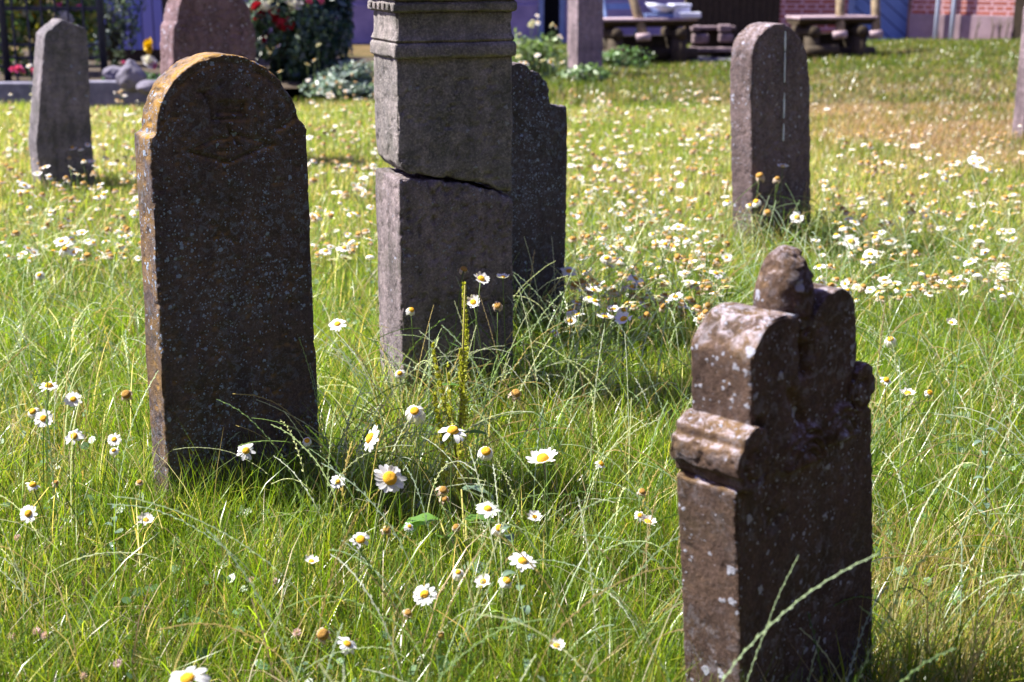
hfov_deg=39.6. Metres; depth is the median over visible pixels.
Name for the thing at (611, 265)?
oxeye daisy
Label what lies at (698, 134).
oxeye daisy
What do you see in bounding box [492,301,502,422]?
faded daisy
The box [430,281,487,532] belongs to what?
dock plant
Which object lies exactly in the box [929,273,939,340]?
faded daisy
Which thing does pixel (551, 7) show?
doorway
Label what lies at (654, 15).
crate
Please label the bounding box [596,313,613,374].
oxeye daisy
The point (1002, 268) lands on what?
oxeye daisy
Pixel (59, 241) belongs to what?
oxeye daisy
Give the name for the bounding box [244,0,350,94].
bush
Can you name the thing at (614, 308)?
oxeye daisy
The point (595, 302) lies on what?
oxeye daisy
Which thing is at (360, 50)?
ground
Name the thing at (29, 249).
oxeye daisy
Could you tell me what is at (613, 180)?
faded daisy
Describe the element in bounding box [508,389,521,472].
faded daisy
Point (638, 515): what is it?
oxeye daisy
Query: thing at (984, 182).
faded daisy
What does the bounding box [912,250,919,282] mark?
faded daisy
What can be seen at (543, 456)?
oxeye daisy
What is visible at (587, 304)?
oxeye daisy
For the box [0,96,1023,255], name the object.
meadow grass
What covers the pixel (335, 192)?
oxeye daisy
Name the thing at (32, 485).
oxeye daisy
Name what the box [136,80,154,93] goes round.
rock
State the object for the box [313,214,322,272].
oxeye daisy
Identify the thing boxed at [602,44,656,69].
weed clump
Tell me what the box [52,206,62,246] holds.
oxeye daisy
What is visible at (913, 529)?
ryegrass stalk
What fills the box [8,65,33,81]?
bedding plant
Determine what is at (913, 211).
faded daisy
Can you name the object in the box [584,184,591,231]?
oxeye daisy
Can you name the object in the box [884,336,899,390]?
oxeye daisy
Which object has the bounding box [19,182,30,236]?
oxeye daisy
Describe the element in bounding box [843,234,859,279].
oxeye daisy
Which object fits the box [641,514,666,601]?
oxeye daisy
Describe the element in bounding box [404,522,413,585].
oxeye daisy
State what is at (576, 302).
oxeye daisy
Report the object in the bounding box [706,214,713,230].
faded daisy
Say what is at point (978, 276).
oxeye daisy
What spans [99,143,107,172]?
oxeye daisy
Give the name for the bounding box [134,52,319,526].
gravestone
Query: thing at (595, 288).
oxeye daisy
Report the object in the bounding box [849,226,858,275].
oxeye daisy
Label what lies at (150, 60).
bedding plant
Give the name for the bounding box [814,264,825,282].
oxeye daisy
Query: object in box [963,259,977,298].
oxeye daisy
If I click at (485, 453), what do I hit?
oxeye daisy
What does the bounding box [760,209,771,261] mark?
faded daisy
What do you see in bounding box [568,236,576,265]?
faded daisy
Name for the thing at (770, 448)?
gravestone
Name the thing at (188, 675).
oxeye daisy
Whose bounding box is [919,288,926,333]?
faded daisy
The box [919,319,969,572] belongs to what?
ryegrass stalk
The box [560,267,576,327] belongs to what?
oxeye daisy
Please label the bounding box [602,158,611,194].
oxeye daisy
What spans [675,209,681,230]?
faded daisy
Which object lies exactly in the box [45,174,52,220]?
oxeye daisy
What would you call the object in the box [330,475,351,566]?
oxeye daisy
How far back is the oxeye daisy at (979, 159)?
7.45 m
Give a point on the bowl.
(660, 8)
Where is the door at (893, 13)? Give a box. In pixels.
[854,0,907,40]
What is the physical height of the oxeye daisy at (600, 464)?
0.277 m
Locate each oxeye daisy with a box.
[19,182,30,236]
[20,505,37,597]
[24,245,33,311]
[25,481,53,563]
[27,408,39,495]
[34,409,52,497]
[35,271,52,336]
[39,381,57,487]
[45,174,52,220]
[48,250,57,303]
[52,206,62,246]
[53,236,68,299]
[59,247,78,305]
[63,391,83,482]
[64,429,84,528]
[66,242,74,298]
[69,236,76,258]
[73,173,80,221]
[76,229,88,300]
[83,238,95,271]
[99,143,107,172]
[99,433,121,515]
[100,190,107,246]
[110,448,118,535]
[131,195,139,235]
[137,512,153,556]
[169,666,210,681]
[237,443,266,508]
[302,437,326,497]
[305,554,327,607]
[306,135,313,172]
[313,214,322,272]
[315,206,323,265]
[319,248,331,310]
[325,211,333,267]
[328,318,346,376]
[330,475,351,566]
[332,191,340,224]
[336,246,350,307]
[336,637,356,670]
[347,212,352,255]
[347,239,355,291]
[349,532,369,650]
[352,212,360,251]
[356,124,361,163]
[356,425,378,562]
[362,464,406,630]
[366,221,376,279]
[369,163,376,215]
[395,370,408,444]
[403,583,436,672]
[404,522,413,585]
[405,307,415,395]
[405,405,425,533]
[438,425,465,560]
[453,569,463,676]
[467,294,486,404]
[470,271,489,423]
[474,573,489,657]
[476,501,501,603]
[477,446,492,566]
[491,524,511,632]
[496,273,509,394]
[497,577,511,642]
[508,552,536,656]
[526,447,557,572]
[528,23,533,69]
[528,510,550,584]
[546,330,559,368]
[549,637,564,681]
[554,25,557,50]
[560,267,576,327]
[564,316,576,366]
[566,309,577,371]
[567,224,573,265]
[570,212,579,225]
[571,300,580,322]
[575,157,583,202]
[575,288,586,348]
[579,293,595,337]
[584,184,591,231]
[585,189,592,231]
[586,286,600,361]
[588,298,599,375]
[589,461,604,542]
[593,166,601,202]
[593,280,604,330]
[596,221,607,231]
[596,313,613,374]
[597,236,604,280]
[599,146,605,192]
[601,255,611,291]
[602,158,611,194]
[605,262,614,321]
[607,305,620,361]
[615,312,632,402]
[616,161,622,210]
[617,307,626,387]
[618,164,625,217]
[618,511,644,590]
[620,151,626,201]
[621,301,635,378]
[625,246,636,252]
[626,285,637,342]
[628,274,642,341]
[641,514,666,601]
[645,219,657,261]
[655,177,661,195]
[659,240,669,286]
[668,292,682,352]
[672,223,683,265]
[678,270,689,299]
[683,238,691,293]
[694,265,704,299]
[696,133,700,164]
[709,269,722,306]
[714,129,722,155]
[720,285,733,301]
[723,200,731,240]
[741,203,752,244]
[752,199,764,254]
[777,163,788,234]
[790,211,803,243]
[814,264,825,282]
[831,221,842,275]
[833,233,840,282]
[838,226,848,267]
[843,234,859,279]
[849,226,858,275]
[856,196,864,226]
[863,250,876,309]
[870,233,879,296]
[871,236,879,297]
[873,290,885,345]
[879,284,894,337]
[880,377,891,453]
[882,241,892,272]
[884,160,892,213]
[884,238,896,270]
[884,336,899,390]
[886,163,893,202]
[892,387,915,483]
[911,144,918,174]
[919,174,927,220]
[924,390,932,459]
[938,170,945,218]
[940,176,948,231]
[946,317,956,378]
[956,163,962,210]
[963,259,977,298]
[967,155,976,206]
[969,161,978,189]
[972,273,982,331]
[974,239,984,289]
[975,157,983,197]
[984,168,992,213]
[985,165,994,217]
[996,265,1009,291]
[1009,237,1016,274]
[1014,201,1021,229]
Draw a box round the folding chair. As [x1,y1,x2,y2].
[603,0,637,34]
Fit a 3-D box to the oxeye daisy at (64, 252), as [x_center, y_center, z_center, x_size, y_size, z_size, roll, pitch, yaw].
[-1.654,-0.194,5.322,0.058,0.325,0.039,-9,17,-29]
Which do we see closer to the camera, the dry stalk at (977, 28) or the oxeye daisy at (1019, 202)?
the oxeye daisy at (1019, 202)
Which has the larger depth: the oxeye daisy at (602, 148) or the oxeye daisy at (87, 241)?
the oxeye daisy at (602, 148)
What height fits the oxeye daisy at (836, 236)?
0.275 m
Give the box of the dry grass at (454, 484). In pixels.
[0,208,1023,681]
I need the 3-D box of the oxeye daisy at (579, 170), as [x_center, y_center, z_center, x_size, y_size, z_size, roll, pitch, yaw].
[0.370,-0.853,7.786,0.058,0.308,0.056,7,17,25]
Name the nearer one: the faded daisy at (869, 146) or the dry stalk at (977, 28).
the faded daisy at (869, 146)
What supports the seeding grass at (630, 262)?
on the ground at (360, 50)
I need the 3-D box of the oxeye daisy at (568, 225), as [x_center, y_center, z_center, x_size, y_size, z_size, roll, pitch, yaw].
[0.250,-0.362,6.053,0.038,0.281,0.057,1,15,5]
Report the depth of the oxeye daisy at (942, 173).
7.02 m
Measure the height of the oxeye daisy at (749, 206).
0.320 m
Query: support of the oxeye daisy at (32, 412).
on the ground at (360, 50)
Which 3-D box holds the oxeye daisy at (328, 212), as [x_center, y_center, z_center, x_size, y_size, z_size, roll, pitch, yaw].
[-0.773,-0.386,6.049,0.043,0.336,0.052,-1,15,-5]
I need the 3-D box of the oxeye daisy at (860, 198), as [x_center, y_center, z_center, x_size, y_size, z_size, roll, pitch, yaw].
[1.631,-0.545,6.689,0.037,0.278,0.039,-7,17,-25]
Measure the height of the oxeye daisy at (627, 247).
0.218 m
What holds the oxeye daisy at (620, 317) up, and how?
on the ground at (360, 50)
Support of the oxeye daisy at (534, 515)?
on the ground at (360, 50)
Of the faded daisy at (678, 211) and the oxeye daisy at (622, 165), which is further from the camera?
the oxeye daisy at (622, 165)
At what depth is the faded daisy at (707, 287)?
4.94 m
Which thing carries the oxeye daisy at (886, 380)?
on the ground at (360, 50)
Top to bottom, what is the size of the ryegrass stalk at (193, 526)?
0.274 m
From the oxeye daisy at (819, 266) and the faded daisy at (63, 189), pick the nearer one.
the oxeye daisy at (819, 266)
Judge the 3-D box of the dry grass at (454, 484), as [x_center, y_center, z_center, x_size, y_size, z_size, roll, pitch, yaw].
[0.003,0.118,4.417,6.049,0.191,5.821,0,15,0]
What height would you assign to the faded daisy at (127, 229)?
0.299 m
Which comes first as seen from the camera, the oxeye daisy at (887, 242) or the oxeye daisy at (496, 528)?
the oxeye daisy at (496, 528)
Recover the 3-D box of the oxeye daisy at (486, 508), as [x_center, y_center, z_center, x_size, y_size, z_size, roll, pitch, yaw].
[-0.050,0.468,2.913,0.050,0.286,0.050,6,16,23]
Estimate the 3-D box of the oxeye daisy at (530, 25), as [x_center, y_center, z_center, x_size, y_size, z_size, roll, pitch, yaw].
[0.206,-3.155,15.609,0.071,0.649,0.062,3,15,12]
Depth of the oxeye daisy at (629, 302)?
4.40 m
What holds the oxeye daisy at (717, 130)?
on the ground at (360, 50)
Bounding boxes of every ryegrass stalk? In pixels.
[0,570,60,645]
[46,327,50,523]
[109,503,283,611]
[113,371,157,570]
[114,496,364,672]
[317,385,350,461]
[419,330,497,473]
[519,289,542,444]
[561,291,577,440]
[635,308,684,408]
[722,553,878,681]
[890,462,977,626]
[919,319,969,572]
[941,405,1023,607]
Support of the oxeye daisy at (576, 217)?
on the ground at (360, 50)
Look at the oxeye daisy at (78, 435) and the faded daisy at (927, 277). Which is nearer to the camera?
the oxeye daisy at (78, 435)
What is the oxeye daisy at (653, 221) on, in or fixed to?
on the ground at (360, 50)
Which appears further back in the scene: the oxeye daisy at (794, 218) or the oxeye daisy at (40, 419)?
the oxeye daisy at (794, 218)
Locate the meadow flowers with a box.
[0,73,1023,361]
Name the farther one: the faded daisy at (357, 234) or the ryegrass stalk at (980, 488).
the faded daisy at (357, 234)
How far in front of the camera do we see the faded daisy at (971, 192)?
6.72 m
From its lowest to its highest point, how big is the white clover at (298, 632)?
0.110 m
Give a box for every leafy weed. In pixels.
[102,500,126,563]
[500,510,540,679]
[973,417,997,532]
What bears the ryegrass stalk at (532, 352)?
on the ground at (360, 50)
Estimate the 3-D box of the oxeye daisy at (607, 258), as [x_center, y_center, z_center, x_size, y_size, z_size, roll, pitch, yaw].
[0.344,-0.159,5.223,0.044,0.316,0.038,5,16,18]
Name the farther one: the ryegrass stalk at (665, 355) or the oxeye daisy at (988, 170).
the oxeye daisy at (988, 170)
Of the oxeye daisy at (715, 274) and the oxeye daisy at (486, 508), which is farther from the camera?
the oxeye daisy at (715, 274)
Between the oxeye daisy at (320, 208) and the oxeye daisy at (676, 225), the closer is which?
the oxeye daisy at (676, 225)
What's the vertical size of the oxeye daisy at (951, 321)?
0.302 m
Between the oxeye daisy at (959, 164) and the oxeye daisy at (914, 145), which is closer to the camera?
the oxeye daisy at (959, 164)
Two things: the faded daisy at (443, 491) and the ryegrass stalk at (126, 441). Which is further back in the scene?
the ryegrass stalk at (126, 441)
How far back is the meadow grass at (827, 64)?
15.57 m
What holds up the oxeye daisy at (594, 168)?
on the ground at (360, 50)
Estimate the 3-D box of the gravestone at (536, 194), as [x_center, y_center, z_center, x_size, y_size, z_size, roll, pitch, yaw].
[-0.014,-0.375,4.911,0.437,1.162,0.127,-12,19,-36]
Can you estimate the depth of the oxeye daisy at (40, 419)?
3.41 m
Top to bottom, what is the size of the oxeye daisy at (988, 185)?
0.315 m
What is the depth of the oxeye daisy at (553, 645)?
2.50 m
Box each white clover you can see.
[33,627,42,660]
[41,631,52,669]
[79,672,87,681]
[112,658,121,681]
[293,628,303,672]
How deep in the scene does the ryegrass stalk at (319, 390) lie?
3.67 m
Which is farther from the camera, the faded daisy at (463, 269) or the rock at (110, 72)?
the rock at (110, 72)
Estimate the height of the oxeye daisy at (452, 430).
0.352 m
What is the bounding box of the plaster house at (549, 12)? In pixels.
[244,0,684,43]
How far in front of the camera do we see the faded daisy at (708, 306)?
4.77 m
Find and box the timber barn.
[685,0,779,42]
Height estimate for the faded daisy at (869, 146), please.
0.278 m
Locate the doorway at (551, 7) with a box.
[544,0,558,41]
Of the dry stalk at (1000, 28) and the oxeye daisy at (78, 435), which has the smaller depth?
the oxeye daisy at (78, 435)
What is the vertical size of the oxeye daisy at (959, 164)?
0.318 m
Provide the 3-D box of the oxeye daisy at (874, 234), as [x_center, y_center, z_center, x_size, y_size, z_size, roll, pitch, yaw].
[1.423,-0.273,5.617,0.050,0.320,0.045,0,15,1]
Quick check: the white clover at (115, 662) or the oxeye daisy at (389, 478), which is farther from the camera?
the oxeye daisy at (389, 478)
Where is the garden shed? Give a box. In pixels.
[78,0,167,61]
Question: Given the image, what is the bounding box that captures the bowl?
[645,2,673,13]
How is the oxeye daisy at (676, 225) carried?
on the ground at (360, 50)
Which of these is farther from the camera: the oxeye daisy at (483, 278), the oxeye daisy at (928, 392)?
the oxeye daisy at (483, 278)
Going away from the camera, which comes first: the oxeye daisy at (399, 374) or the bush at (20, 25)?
the oxeye daisy at (399, 374)
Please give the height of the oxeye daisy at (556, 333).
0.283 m
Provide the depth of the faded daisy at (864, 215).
6.07 m
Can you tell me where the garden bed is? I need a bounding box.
[0,51,373,87]
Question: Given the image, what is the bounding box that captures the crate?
[642,13,673,17]
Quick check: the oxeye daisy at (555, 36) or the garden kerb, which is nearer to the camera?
the garden kerb
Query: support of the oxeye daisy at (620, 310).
on the ground at (360, 50)
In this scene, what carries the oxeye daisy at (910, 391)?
on the ground at (360, 50)
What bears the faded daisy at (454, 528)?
on the ground at (360, 50)
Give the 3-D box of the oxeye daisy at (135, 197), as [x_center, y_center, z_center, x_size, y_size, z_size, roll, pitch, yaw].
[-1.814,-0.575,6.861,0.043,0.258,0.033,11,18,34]
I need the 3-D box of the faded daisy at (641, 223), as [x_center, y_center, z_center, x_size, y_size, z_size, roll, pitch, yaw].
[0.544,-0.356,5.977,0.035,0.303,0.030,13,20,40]
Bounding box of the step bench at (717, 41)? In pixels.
[686,24,735,62]
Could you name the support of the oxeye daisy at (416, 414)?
on the ground at (360, 50)
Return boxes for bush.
[0,0,103,74]
[87,0,147,65]
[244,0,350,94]
[280,0,355,78]
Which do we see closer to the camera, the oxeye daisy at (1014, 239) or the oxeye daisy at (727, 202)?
the oxeye daisy at (1014, 239)
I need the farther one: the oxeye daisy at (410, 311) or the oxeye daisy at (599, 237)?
the oxeye daisy at (599, 237)
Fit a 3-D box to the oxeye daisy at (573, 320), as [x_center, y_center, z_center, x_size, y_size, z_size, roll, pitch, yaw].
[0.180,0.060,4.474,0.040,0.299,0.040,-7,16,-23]
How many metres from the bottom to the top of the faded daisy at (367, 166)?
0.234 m
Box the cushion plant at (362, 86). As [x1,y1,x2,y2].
[298,58,374,100]
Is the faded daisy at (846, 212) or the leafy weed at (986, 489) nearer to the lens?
the leafy weed at (986, 489)
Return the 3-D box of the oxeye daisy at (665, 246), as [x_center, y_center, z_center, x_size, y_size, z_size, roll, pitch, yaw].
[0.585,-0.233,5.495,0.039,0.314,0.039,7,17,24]
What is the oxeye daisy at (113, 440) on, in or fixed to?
on the ground at (360, 50)
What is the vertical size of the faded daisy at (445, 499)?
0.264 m
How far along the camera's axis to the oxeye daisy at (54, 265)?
5.43 m
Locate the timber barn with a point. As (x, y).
(740, 15)
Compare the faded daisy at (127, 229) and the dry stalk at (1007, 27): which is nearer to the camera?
the faded daisy at (127, 229)
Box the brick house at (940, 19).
[779,0,1023,40]
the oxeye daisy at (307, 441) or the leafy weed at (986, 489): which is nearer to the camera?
the leafy weed at (986, 489)
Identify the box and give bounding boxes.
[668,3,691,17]
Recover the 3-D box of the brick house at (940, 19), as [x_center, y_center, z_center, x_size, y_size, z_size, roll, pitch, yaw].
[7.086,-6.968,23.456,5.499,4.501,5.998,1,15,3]
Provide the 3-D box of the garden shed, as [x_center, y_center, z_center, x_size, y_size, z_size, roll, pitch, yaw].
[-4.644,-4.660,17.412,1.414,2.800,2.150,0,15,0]
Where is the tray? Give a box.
[679,12,700,17]
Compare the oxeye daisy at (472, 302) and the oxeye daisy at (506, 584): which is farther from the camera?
the oxeye daisy at (472, 302)
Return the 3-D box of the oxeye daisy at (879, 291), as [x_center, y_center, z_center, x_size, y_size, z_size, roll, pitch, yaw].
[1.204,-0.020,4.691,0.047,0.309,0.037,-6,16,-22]
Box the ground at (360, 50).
[0,0,1023,681]
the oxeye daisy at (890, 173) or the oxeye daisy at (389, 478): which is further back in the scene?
the oxeye daisy at (890, 173)
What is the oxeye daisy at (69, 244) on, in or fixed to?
on the ground at (360, 50)
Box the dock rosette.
[396,485,498,641]
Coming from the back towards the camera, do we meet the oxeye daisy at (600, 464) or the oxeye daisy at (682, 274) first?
the oxeye daisy at (682, 274)
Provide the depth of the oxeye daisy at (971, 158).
7.55 m
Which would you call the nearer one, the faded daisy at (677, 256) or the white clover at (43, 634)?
the white clover at (43, 634)
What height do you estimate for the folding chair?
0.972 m
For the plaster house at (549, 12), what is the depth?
22.70 m
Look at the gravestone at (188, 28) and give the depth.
9.17 m
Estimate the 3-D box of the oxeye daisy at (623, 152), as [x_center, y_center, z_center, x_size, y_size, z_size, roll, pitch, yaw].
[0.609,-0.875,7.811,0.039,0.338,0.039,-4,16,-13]
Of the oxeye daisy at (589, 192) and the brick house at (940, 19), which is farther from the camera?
the brick house at (940, 19)
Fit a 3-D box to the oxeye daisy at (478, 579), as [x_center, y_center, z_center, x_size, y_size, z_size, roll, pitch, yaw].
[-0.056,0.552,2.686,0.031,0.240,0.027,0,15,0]
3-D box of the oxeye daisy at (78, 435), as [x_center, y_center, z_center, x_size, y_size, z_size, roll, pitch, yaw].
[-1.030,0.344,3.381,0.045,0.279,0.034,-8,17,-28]
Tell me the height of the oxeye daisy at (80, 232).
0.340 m
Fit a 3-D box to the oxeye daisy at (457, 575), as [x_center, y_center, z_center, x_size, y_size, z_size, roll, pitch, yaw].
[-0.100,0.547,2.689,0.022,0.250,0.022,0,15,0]
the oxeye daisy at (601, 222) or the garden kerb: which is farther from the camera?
the garden kerb
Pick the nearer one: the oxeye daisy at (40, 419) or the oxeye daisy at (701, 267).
the oxeye daisy at (40, 419)
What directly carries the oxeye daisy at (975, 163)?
on the ground at (360, 50)
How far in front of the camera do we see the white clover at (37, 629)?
2.73 m
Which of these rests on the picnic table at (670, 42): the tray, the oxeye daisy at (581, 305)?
the tray
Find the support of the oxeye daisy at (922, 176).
on the ground at (360, 50)
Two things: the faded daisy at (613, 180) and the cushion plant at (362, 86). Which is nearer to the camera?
the faded daisy at (613, 180)
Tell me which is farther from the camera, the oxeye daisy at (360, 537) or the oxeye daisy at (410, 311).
the oxeye daisy at (410, 311)
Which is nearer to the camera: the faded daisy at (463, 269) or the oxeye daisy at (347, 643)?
the oxeye daisy at (347, 643)
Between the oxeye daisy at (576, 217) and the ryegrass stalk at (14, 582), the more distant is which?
the oxeye daisy at (576, 217)
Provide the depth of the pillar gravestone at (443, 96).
4.06 m
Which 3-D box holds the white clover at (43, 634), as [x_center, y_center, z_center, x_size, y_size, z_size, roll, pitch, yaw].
[-0.888,0.605,2.721,0.021,0.110,0.020,0,15,0]
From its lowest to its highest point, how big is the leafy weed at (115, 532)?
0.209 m
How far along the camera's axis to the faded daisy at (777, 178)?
6.15 m
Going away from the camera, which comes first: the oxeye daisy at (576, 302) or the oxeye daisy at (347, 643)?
the oxeye daisy at (347, 643)
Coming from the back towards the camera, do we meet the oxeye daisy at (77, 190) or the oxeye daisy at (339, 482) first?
the oxeye daisy at (77, 190)
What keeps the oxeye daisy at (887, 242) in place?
on the ground at (360, 50)
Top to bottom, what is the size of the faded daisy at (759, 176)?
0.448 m
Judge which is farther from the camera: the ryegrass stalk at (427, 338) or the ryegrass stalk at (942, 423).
the ryegrass stalk at (427, 338)
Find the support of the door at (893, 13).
in the brick house at (940, 19)
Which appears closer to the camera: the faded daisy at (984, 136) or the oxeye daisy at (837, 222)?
the oxeye daisy at (837, 222)
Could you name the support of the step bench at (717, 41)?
on the ground at (360, 50)
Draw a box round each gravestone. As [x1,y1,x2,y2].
[28,18,95,192]
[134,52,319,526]
[160,0,256,74]
[367,0,516,413]
[476,62,566,340]
[567,0,602,76]
[670,245,875,681]
[730,22,810,251]
[1011,8,1023,142]
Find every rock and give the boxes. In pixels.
[102,65,121,79]
[115,59,146,92]
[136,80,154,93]
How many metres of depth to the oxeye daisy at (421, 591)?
2.61 m
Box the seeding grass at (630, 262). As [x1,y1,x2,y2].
[0,166,1023,681]
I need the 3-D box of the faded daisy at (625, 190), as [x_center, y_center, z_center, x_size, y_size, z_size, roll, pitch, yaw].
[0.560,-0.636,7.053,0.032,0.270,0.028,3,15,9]
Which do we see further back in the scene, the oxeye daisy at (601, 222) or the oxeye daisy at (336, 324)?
the oxeye daisy at (601, 222)
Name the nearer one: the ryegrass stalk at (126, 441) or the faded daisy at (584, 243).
the ryegrass stalk at (126, 441)
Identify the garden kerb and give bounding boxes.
[0,80,154,107]
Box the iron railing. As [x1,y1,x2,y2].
[0,0,107,80]
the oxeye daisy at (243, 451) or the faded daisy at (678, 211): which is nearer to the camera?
the oxeye daisy at (243, 451)
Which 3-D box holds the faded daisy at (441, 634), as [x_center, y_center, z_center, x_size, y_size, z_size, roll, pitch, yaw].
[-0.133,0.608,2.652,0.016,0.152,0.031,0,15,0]
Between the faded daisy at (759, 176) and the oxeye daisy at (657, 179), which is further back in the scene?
the oxeye daisy at (657, 179)
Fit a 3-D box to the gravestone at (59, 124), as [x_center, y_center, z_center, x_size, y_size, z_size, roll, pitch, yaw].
[-2.663,-1.310,8.384,0.353,1.152,0.175,-10,18,-33]
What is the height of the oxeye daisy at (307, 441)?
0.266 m
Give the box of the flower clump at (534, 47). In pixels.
[512,27,568,78]
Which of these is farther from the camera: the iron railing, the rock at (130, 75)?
the iron railing
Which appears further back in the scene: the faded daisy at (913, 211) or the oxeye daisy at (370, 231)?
the faded daisy at (913, 211)
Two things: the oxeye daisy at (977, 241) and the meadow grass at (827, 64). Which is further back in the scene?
the meadow grass at (827, 64)
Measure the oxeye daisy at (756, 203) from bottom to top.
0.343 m
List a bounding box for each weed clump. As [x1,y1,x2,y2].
[557,63,612,84]
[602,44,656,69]
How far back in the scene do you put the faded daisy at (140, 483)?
3.22 m
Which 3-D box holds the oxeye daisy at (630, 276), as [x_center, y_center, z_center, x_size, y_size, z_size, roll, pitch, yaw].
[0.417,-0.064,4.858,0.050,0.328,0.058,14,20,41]
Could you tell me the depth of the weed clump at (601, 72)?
15.40 m
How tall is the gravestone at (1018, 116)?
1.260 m
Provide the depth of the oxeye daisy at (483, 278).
4.02 m
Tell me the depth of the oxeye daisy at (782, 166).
6.31 m
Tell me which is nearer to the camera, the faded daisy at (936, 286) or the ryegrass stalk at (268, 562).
the ryegrass stalk at (268, 562)
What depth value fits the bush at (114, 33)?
16.03 m
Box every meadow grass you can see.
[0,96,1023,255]
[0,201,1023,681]
[292,37,1020,108]
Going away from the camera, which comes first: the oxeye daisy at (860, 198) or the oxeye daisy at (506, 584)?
the oxeye daisy at (506, 584)
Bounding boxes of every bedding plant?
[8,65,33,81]
[102,37,160,79]
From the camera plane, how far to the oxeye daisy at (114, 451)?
3.31 m
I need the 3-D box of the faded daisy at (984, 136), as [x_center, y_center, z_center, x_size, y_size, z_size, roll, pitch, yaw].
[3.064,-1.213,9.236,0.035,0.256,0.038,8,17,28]
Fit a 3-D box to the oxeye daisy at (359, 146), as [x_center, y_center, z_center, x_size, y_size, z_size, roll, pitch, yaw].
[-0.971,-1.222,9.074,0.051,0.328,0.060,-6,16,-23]
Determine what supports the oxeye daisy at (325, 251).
on the ground at (360, 50)
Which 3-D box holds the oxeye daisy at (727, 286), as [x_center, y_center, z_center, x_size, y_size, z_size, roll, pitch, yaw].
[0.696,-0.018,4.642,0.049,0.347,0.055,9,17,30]
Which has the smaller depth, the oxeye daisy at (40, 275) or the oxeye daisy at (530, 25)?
the oxeye daisy at (40, 275)
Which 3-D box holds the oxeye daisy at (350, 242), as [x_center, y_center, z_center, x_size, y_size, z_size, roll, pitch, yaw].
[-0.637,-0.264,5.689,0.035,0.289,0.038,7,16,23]
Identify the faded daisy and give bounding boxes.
[7,167,11,200]
[52,480,88,554]
[59,187,66,222]
[121,390,148,474]
[125,227,131,270]
[135,479,146,563]
[316,627,330,681]
[320,154,325,184]
[342,191,348,230]
[355,232,361,272]
[364,165,369,197]
[376,526,390,630]
[402,609,412,680]
[433,486,448,581]
[438,631,444,679]
[439,496,461,574]
[450,266,467,386]
[452,524,469,586]
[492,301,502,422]
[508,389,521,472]
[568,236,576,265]
[579,280,588,339]
[581,240,588,266]
[584,234,592,275]
[609,178,615,194]
[622,186,628,232]
[637,488,645,578]
[638,221,645,261]
[643,311,650,378]
[660,293,667,319]
[673,253,682,313]
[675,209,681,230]
[697,316,701,324]
[700,309,708,316]
[703,285,713,299]
[703,302,710,309]
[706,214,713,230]
[751,172,764,235]
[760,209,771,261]
[770,176,780,251]
[843,210,850,224]
[860,213,867,256]
[867,144,872,184]
[908,209,916,239]
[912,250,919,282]
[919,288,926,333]
[923,275,932,315]
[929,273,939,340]
[930,284,940,302]
[968,190,974,234]
[981,180,987,219]
[982,134,987,159]
[1005,185,1012,222]
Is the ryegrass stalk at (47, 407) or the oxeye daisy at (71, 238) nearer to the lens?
the ryegrass stalk at (47, 407)
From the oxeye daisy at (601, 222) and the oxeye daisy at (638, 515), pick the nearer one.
the oxeye daisy at (638, 515)
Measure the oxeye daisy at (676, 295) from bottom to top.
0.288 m
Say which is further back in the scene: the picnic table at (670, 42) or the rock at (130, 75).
the picnic table at (670, 42)
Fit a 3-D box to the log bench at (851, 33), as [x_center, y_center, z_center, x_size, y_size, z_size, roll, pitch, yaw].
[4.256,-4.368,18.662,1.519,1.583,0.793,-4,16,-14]
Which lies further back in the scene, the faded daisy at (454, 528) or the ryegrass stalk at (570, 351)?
the ryegrass stalk at (570, 351)
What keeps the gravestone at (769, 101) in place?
on the ground at (360, 50)
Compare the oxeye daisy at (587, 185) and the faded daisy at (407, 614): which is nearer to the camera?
the faded daisy at (407, 614)
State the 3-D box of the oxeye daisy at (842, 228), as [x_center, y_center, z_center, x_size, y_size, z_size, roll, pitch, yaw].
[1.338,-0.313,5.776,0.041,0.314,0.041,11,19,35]
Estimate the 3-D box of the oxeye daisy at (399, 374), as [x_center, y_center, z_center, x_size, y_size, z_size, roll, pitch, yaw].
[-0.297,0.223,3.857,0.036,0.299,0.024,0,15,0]
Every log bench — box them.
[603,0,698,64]
[786,0,882,60]
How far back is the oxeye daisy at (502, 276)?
4.05 m
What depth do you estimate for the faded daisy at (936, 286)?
5.19 m
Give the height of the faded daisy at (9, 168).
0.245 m
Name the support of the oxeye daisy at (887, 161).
on the ground at (360, 50)
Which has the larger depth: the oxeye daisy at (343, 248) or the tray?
the tray
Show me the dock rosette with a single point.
(420, 519)
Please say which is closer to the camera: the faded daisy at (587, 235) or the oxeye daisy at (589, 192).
the faded daisy at (587, 235)
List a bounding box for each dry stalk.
[975,18,981,38]
[991,17,997,37]
[998,17,1004,38]
[1005,17,1011,38]
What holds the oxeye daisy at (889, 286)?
on the ground at (360, 50)
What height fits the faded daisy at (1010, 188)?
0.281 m
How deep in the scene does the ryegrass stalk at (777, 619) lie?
2.02 m
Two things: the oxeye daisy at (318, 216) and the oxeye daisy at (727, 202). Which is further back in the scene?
the oxeye daisy at (727, 202)
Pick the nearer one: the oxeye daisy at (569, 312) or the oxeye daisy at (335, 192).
the oxeye daisy at (569, 312)

